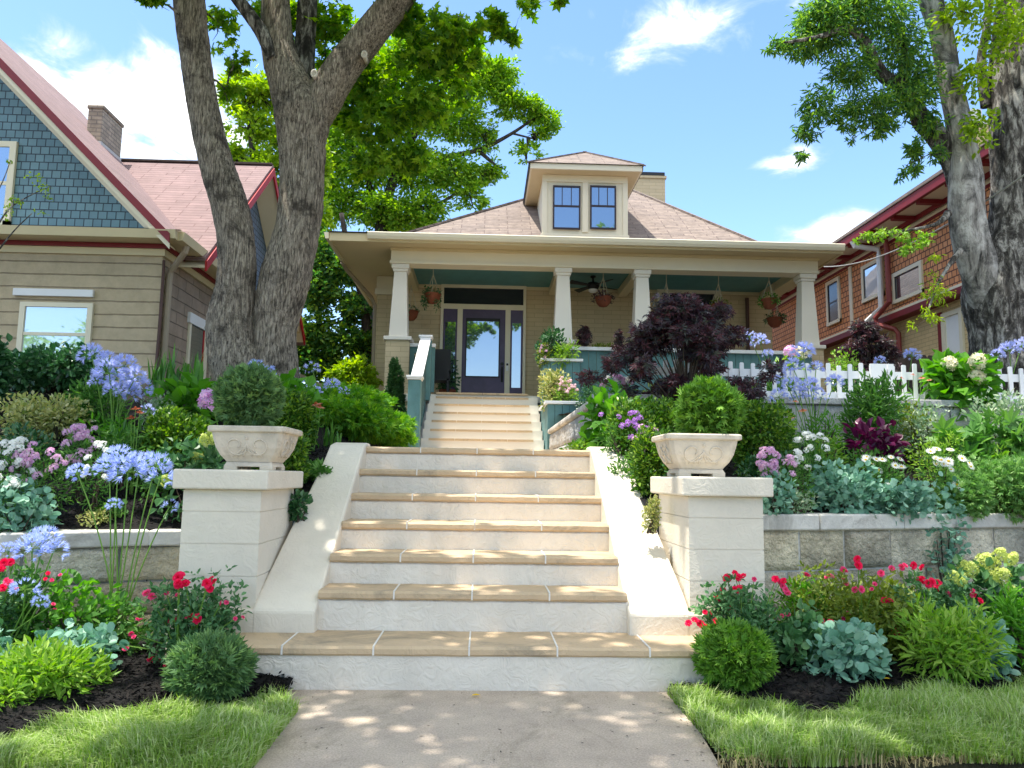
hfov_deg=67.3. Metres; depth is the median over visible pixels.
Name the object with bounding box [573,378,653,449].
hydrangea
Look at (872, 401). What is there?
fine leaf shrub
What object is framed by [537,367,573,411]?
planter shrub
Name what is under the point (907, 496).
stonecrop
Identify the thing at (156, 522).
garden soil
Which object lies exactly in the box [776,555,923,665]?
rose bush
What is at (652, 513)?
golden groundcover
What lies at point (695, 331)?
red maple
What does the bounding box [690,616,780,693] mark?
globe shrub
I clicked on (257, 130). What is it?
shade tree
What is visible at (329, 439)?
strap leaf plant
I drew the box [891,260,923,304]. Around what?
window frame
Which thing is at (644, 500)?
garden soil
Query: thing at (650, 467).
boxwood
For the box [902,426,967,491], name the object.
lime groundcover
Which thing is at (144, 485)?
leafy plant
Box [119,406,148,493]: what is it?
coneflower
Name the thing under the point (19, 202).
sapling
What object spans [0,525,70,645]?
lily clump
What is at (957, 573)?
panicle hydrangea
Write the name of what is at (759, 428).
boxwood
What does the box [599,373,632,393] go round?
phlox
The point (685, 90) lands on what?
sky
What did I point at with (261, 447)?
planter urn
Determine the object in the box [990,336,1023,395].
lily clump
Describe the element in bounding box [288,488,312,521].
leafy plant
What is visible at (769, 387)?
leafy plant
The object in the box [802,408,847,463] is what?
leafy plant
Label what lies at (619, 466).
leafy plant
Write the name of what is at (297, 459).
boxwood
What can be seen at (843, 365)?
lime shrub
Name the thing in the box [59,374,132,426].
leafy plant
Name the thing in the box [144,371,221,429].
hydrangea
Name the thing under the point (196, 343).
side window frame
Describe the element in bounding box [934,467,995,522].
juniper
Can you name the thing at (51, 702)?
front bed soil
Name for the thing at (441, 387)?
potted plant
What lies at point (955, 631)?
lime groundcover
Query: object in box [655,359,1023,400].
picket fence
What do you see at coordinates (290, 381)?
hydrangea
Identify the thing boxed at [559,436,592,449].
lime groundcover
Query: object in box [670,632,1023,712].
front bed soil
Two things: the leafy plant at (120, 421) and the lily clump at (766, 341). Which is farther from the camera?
the lily clump at (766, 341)
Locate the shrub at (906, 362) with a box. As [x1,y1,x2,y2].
[890,354,951,393]
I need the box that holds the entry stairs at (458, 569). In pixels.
[165,442,770,694]
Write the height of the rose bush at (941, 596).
0.703 m
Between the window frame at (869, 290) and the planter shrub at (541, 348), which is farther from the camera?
the window frame at (869, 290)
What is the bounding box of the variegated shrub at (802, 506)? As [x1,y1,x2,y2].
[779,487,820,513]
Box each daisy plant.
[859,455,909,511]
[914,447,974,509]
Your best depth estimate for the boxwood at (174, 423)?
6.23 m
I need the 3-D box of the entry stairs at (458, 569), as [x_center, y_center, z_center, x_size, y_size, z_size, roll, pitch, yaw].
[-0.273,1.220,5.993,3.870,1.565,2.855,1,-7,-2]
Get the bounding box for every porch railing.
[409,343,435,391]
[555,346,812,400]
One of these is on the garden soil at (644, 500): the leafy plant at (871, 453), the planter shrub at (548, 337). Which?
the leafy plant at (871, 453)
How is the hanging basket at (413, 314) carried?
hanging from the bungalow
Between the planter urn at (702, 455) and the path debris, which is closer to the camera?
the path debris
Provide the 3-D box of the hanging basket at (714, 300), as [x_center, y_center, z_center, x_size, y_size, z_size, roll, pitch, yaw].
[4.445,-1.916,16.518,0.491,0.873,0.510,1,-7,-2]
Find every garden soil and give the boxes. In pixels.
[0,383,380,530]
[639,443,999,512]
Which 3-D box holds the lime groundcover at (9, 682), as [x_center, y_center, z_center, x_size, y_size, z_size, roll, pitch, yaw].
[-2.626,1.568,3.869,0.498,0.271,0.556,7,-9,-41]
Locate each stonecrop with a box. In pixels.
[0,476,61,533]
[0,628,23,657]
[27,618,128,678]
[755,468,798,515]
[800,458,888,516]
[801,617,896,682]
[865,476,936,525]
[966,612,1020,681]
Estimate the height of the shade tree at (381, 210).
13.545 m
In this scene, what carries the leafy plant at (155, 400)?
on the garden soil at (156, 522)
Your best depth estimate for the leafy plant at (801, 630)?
4.77 m
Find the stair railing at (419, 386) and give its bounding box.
[406,335,433,446]
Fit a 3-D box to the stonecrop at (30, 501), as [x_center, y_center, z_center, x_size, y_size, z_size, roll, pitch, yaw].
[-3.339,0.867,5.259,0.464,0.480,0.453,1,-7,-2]
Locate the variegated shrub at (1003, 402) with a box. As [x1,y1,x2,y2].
[961,388,1023,450]
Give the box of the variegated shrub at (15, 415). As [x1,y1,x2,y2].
[0,390,55,449]
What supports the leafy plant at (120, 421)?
on the garden soil at (156, 522)
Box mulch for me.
[0,420,1023,737]
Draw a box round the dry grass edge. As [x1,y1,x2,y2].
[716,747,1015,767]
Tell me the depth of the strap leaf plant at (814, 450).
7.26 m
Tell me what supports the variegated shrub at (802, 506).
on the garden soil at (644, 500)
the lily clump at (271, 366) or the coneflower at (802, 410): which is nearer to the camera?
the coneflower at (802, 410)
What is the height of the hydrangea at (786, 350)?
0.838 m
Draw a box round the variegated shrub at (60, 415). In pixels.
[23,392,95,446]
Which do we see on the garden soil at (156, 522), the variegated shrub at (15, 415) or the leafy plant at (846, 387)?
the variegated shrub at (15, 415)
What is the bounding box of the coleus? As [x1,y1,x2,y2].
[840,416,910,479]
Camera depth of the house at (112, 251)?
12.15 m
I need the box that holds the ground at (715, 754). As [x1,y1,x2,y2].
[1,507,823,767]
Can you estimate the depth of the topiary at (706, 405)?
5.39 m
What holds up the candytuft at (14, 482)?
on the garden soil at (156, 522)
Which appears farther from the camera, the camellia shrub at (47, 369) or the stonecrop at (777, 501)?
the camellia shrub at (47, 369)
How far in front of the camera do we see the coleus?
7.01 m
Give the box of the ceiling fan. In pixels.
[570,275,616,292]
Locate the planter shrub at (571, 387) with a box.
[551,376,578,400]
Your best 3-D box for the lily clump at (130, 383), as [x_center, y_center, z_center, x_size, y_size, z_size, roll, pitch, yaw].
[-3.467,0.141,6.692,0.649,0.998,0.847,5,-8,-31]
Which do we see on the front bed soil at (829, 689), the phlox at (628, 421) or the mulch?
the mulch
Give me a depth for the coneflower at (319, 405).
7.14 m
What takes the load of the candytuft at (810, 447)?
on the garden soil at (644, 500)
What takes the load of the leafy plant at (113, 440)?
on the garden soil at (156, 522)
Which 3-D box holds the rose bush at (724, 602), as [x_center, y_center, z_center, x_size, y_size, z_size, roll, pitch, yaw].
[1.506,1.506,4.876,0.921,0.649,0.497,4,-7,-21]
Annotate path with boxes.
[253,690,719,767]
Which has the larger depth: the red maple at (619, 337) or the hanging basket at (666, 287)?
the hanging basket at (666, 287)
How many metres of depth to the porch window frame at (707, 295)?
17.99 m
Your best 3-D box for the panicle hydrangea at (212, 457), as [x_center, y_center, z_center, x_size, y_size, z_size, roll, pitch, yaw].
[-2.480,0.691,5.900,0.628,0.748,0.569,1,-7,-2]
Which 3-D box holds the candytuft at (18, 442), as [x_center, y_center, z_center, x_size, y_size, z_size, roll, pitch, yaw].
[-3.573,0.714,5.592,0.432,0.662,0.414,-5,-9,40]
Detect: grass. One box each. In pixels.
[0,683,307,767]
[661,669,1023,767]
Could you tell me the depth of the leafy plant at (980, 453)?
7.02 m
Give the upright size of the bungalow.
9.100 m
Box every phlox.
[9,441,84,524]
[53,422,114,501]
[592,408,647,474]
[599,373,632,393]
[624,424,658,487]
[756,446,804,512]
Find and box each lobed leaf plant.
[923,415,1001,474]
[963,404,1023,457]
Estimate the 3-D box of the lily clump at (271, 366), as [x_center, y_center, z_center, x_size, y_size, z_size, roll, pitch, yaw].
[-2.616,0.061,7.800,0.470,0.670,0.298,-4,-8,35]
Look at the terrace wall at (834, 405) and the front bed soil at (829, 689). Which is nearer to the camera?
the front bed soil at (829, 689)
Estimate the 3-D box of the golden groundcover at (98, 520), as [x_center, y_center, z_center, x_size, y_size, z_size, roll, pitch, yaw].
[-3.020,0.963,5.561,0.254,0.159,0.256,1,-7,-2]
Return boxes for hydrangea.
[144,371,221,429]
[144,430,225,521]
[277,367,327,422]
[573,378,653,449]
[774,345,815,390]
[918,347,1004,420]
[930,563,978,616]
[944,547,1023,630]
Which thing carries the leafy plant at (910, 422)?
on the garden soil at (644, 500)
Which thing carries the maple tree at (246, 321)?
on the garden soil at (156, 522)
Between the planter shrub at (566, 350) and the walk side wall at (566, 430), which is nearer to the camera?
the walk side wall at (566, 430)
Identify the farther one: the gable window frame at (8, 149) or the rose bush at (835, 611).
the gable window frame at (8, 149)
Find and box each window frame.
[0,141,18,224]
[12,302,93,364]
[186,323,206,378]
[657,289,718,348]
[825,276,841,326]
[860,256,884,303]
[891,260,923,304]
[937,307,965,352]
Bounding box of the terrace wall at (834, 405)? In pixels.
[592,394,1022,444]
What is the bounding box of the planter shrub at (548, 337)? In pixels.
[533,325,566,368]
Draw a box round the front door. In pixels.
[461,309,505,393]
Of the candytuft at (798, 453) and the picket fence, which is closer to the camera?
the candytuft at (798, 453)
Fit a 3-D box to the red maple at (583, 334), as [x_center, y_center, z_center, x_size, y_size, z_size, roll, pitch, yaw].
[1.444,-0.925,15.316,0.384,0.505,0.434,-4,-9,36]
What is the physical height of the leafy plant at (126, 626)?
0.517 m
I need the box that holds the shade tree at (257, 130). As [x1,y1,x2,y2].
[217,64,336,230]
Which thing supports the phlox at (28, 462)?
on the garden soil at (156, 522)
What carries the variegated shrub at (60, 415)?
on the garden soil at (156, 522)
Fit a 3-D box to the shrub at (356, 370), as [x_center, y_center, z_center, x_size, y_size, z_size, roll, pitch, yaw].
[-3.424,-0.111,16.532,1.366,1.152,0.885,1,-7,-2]
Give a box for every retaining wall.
[0,529,180,635]
[762,512,1023,622]
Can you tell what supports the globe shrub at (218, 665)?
on the front bed soil at (51, 702)
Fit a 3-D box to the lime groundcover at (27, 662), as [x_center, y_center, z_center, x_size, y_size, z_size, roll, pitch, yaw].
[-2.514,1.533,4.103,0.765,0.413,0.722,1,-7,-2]
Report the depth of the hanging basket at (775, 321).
16.92 m
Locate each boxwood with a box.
[139,403,215,469]
[251,429,310,489]
[273,387,318,450]
[604,393,681,466]
[626,421,678,496]
[731,397,803,486]
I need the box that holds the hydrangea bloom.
[197,388,217,424]
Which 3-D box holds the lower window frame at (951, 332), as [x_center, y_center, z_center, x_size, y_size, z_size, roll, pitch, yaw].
[8.615,-0.896,15.087,0.058,1.160,0.770,1,-7,-2]
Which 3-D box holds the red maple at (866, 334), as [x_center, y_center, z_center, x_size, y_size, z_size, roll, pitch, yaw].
[4.977,-0.230,10.672,0.997,1.421,0.900,1,-7,-2]
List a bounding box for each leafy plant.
[0,421,58,474]
[0,556,65,648]
[25,568,122,653]
[49,407,109,434]
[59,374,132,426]
[73,588,152,656]
[78,411,137,464]
[93,418,159,492]
[94,497,128,518]
[133,448,178,503]
[137,394,175,429]
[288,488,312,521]
[398,401,406,415]
[603,451,640,485]
[733,450,799,497]
[757,379,793,390]
[770,573,828,634]
[773,598,831,671]
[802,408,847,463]
[830,569,929,655]
[831,366,869,391]
[839,445,908,485]
[895,401,937,459]
[943,437,1005,470]
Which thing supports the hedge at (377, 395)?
on the garden soil at (156, 522)
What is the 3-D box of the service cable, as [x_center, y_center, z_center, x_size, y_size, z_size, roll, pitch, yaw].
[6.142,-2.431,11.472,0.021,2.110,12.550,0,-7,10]
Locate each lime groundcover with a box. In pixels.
[0,631,121,701]
[0,666,45,711]
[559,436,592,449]
[815,435,848,483]
[886,591,1017,687]
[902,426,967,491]
[984,578,1023,669]
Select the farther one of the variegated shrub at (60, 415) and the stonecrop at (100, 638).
the variegated shrub at (60, 415)
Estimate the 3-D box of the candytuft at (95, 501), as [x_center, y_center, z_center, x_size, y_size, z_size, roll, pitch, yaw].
[-3.056,0.722,5.657,0.255,0.621,0.238,1,-7,-2]
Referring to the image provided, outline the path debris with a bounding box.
[299,691,716,764]
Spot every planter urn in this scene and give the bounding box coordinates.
[207,425,302,470]
[651,433,741,476]
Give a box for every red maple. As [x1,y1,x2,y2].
[572,292,787,407]
[575,325,592,346]
[610,329,627,357]
[835,318,907,392]
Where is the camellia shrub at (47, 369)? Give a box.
[4,341,119,394]
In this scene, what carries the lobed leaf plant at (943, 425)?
on the garden soil at (644, 500)
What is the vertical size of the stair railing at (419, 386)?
2.520 m
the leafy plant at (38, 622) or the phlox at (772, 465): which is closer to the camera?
the leafy plant at (38, 622)
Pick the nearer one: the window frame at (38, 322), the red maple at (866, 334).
the red maple at (866, 334)
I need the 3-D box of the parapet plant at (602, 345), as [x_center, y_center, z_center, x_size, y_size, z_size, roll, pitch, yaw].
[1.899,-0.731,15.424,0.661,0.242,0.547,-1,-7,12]
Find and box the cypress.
[384,356,405,410]
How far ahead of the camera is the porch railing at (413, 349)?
15.31 m
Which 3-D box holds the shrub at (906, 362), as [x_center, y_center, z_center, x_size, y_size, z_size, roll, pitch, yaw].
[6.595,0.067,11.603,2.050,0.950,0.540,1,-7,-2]
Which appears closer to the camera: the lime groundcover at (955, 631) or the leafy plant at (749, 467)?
the lime groundcover at (955, 631)
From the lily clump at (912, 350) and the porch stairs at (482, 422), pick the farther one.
the porch stairs at (482, 422)
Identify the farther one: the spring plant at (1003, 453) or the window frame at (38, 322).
the window frame at (38, 322)
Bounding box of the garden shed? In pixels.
[300,373,321,385]
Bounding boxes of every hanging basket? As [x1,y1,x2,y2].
[408,285,419,320]
[420,269,441,312]
[590,273,614,306]
[662,275,669,297]
[709,276,731,309]
[755,277,781,309]
[763,282,786,327]
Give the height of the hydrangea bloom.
0.635 m
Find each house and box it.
[0,39,305,383]
[772,109,989,391]
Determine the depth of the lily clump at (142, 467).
5.13 m
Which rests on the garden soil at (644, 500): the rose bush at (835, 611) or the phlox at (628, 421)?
the phlox at (628, 421)
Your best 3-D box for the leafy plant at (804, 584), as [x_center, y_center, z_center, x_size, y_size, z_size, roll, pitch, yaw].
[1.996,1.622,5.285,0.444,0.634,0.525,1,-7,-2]
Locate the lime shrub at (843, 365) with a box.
[828,347,864,391]
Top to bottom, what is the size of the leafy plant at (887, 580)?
0.656 m
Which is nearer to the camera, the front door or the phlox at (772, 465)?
the phlox at (772, 465)
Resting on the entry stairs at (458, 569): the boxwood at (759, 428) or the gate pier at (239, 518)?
the gate pier at (239, 518)
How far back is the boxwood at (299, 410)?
7.06 m
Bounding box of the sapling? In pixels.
[0,159,52,248]
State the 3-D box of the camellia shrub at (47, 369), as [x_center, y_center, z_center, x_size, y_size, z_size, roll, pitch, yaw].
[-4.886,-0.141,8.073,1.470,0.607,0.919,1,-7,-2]
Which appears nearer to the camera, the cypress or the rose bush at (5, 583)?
the rose bush at (5, 583)
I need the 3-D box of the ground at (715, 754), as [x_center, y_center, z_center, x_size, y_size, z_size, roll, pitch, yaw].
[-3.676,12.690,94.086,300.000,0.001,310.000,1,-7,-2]
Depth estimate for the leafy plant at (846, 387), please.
8.82 m
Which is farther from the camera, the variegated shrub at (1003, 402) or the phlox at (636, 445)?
the variegated shrub at (1003, 402)
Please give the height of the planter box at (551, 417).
1.070 m
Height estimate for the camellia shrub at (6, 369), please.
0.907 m
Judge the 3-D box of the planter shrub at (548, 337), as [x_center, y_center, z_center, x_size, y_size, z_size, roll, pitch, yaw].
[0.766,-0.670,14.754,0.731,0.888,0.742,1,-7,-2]
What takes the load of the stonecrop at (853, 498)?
on the garden soil at (644, 500)
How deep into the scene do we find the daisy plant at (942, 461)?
6.50 m
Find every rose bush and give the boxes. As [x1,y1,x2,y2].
[0,558,61,644]
[117,565,252,667]
[685,570,832,665]
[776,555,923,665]
[879,561,986,654]
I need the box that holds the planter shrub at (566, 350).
[551,338,580,369]
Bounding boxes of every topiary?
[210,359,286,425]
[668,373,749,433]
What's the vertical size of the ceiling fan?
0.365 m
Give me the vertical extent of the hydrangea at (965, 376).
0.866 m
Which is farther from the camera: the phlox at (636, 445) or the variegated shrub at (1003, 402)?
the variegated shrub at (1003, 402)
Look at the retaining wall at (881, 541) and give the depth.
5.95 m
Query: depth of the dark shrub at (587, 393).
12.64 m
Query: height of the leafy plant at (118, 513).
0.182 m
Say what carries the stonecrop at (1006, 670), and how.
on the front bed soil at (829, 689)
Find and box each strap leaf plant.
[148,344,204,390]
[192,354,210,380]
[322,411,341,446]
[804,434,823,464]
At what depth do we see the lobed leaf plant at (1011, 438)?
7.17 m
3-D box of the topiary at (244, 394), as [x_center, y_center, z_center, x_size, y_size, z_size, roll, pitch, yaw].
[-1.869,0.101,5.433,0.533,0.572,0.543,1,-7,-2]
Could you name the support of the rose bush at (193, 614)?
on the front bed soil at (51, 702)
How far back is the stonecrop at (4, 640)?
4.28 m
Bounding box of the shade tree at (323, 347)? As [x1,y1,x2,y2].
[297,213,372,385]
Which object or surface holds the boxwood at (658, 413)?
on the garden soil at (644, 500)
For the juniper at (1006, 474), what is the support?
on the garden soil at (644, 500)
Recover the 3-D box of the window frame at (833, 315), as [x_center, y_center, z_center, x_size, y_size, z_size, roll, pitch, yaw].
[8.287,-2.121,19.849,0.056,1.170,0.750,1,-7,-2]
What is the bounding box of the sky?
[0,0,995,386]
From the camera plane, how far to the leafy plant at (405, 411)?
12.88 m
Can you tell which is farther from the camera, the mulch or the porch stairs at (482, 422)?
the porch stairs at (482, 422)
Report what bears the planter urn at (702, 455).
on the gate pier at (711, 529)
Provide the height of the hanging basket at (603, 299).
0.815 m
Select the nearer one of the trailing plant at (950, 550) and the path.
the path
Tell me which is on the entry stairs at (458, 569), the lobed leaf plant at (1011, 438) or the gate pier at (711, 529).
the gate pier at (711, 529)
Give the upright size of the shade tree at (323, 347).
5.451 m
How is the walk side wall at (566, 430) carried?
on the garden soil at (644, 500)
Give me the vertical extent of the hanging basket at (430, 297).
1.028 m
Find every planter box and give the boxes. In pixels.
[539,358,582,421]
[539,401,585,448]
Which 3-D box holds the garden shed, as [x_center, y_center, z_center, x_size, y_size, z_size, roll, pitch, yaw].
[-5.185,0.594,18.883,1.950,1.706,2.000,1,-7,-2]
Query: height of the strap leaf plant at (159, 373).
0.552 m
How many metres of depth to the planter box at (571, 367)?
14.43 m
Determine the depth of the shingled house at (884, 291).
16.75 m
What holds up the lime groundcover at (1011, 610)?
on the front bed soil at (829, 689)
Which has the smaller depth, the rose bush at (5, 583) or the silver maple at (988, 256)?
the rose bush at (5, 583)
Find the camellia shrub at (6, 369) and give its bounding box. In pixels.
[0,333,16,403]
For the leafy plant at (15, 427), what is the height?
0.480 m
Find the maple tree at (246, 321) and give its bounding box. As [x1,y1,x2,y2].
[134,0,570,388]
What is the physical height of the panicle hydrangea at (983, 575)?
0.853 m
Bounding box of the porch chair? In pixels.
[434,349,451,391]
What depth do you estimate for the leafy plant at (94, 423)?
7.11 m
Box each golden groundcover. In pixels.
[75,508,114,527]
[640,494,661,534]
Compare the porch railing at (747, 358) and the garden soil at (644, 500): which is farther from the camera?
the porch railing at (747, 358)
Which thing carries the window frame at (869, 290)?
in the shingled house at (884, 291)
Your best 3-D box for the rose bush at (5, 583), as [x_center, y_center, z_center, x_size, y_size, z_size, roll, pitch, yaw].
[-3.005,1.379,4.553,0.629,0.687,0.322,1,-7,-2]
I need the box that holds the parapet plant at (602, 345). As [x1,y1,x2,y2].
[592,342,613,346]
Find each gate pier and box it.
[172,469,302,608]
[650,476,772,612]
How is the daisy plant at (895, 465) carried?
on the garden soil at (644, 500)
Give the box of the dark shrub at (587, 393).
[575,377,602,408]
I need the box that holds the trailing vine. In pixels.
[303,458,333,482]
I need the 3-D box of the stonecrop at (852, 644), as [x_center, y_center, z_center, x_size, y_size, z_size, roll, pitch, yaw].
[2.046,1.643,4.735,0.592,0.435,0.505,1,-7,-2]
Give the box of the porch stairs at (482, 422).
[421,396,543,448]
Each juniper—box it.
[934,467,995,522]
[958,451,1023,525]
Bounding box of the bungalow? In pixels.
[324,151,844,446]
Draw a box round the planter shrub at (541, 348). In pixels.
[534,342,553,367]
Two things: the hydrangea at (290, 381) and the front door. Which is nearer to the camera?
the hydrangea at (290, 381)
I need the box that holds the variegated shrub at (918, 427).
[894,400,956,462]
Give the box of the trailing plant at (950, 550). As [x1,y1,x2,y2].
[923,471,971,595]
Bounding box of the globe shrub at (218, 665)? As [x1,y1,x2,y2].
[160,626,260,704]
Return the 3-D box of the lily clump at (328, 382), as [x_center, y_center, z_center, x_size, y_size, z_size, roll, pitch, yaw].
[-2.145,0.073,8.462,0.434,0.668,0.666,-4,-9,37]
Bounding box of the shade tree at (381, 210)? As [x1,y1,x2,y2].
[323,35,565,325]
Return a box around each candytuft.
[0,436,53,522]
[0,472,34,532]
[77,440,109,521]
[789,449,816,512]
[792,431,837,506]
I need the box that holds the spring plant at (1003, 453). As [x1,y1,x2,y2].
[969,443,1009,461]
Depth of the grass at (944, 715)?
3.74 m
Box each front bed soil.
[0,634,292,735]
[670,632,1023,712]
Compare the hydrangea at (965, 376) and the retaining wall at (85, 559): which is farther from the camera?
the hydrangea at (965, 376)
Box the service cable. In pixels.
[824,174,1023,266]
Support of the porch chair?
on the bungalow
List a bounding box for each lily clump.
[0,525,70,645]
[66,443,179,654]
[75,342,155,437]
[248,358,276,374]
[295,361,349,407]
[746,331,773,384]
[768,340,843,460]
[873,348,921,393]
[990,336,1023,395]
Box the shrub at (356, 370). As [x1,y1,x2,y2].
[320,351,383,390]
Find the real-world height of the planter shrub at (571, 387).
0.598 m
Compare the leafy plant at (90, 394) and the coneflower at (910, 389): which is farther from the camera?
the coneflower at (910, 389)
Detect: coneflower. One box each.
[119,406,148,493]
[311,402,323,449]
[787,400,806,477]
[899,374,931,439]
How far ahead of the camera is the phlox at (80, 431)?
5.89 m
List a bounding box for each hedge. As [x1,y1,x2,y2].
[305,381,398,409]
[316,391,418,446]
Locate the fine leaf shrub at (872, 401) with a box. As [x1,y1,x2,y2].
[835,368,914,456]
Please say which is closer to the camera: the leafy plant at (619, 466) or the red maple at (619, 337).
the leafy plant at (619, 466)
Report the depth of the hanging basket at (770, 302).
16.14 m
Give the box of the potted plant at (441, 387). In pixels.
[435,359,461,391]
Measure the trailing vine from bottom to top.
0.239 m
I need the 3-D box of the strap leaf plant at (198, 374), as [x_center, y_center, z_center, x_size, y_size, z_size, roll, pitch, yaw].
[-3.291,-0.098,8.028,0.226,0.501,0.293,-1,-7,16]
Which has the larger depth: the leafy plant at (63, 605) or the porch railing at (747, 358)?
the porch railing at (747, 358)
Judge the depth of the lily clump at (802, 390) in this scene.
7.50 m
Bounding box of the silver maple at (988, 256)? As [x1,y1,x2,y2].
[760,0,1023,395]
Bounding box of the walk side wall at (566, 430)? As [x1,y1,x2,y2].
[548,401,603,449]
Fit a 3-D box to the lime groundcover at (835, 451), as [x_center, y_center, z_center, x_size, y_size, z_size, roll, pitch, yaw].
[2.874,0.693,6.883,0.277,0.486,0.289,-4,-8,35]

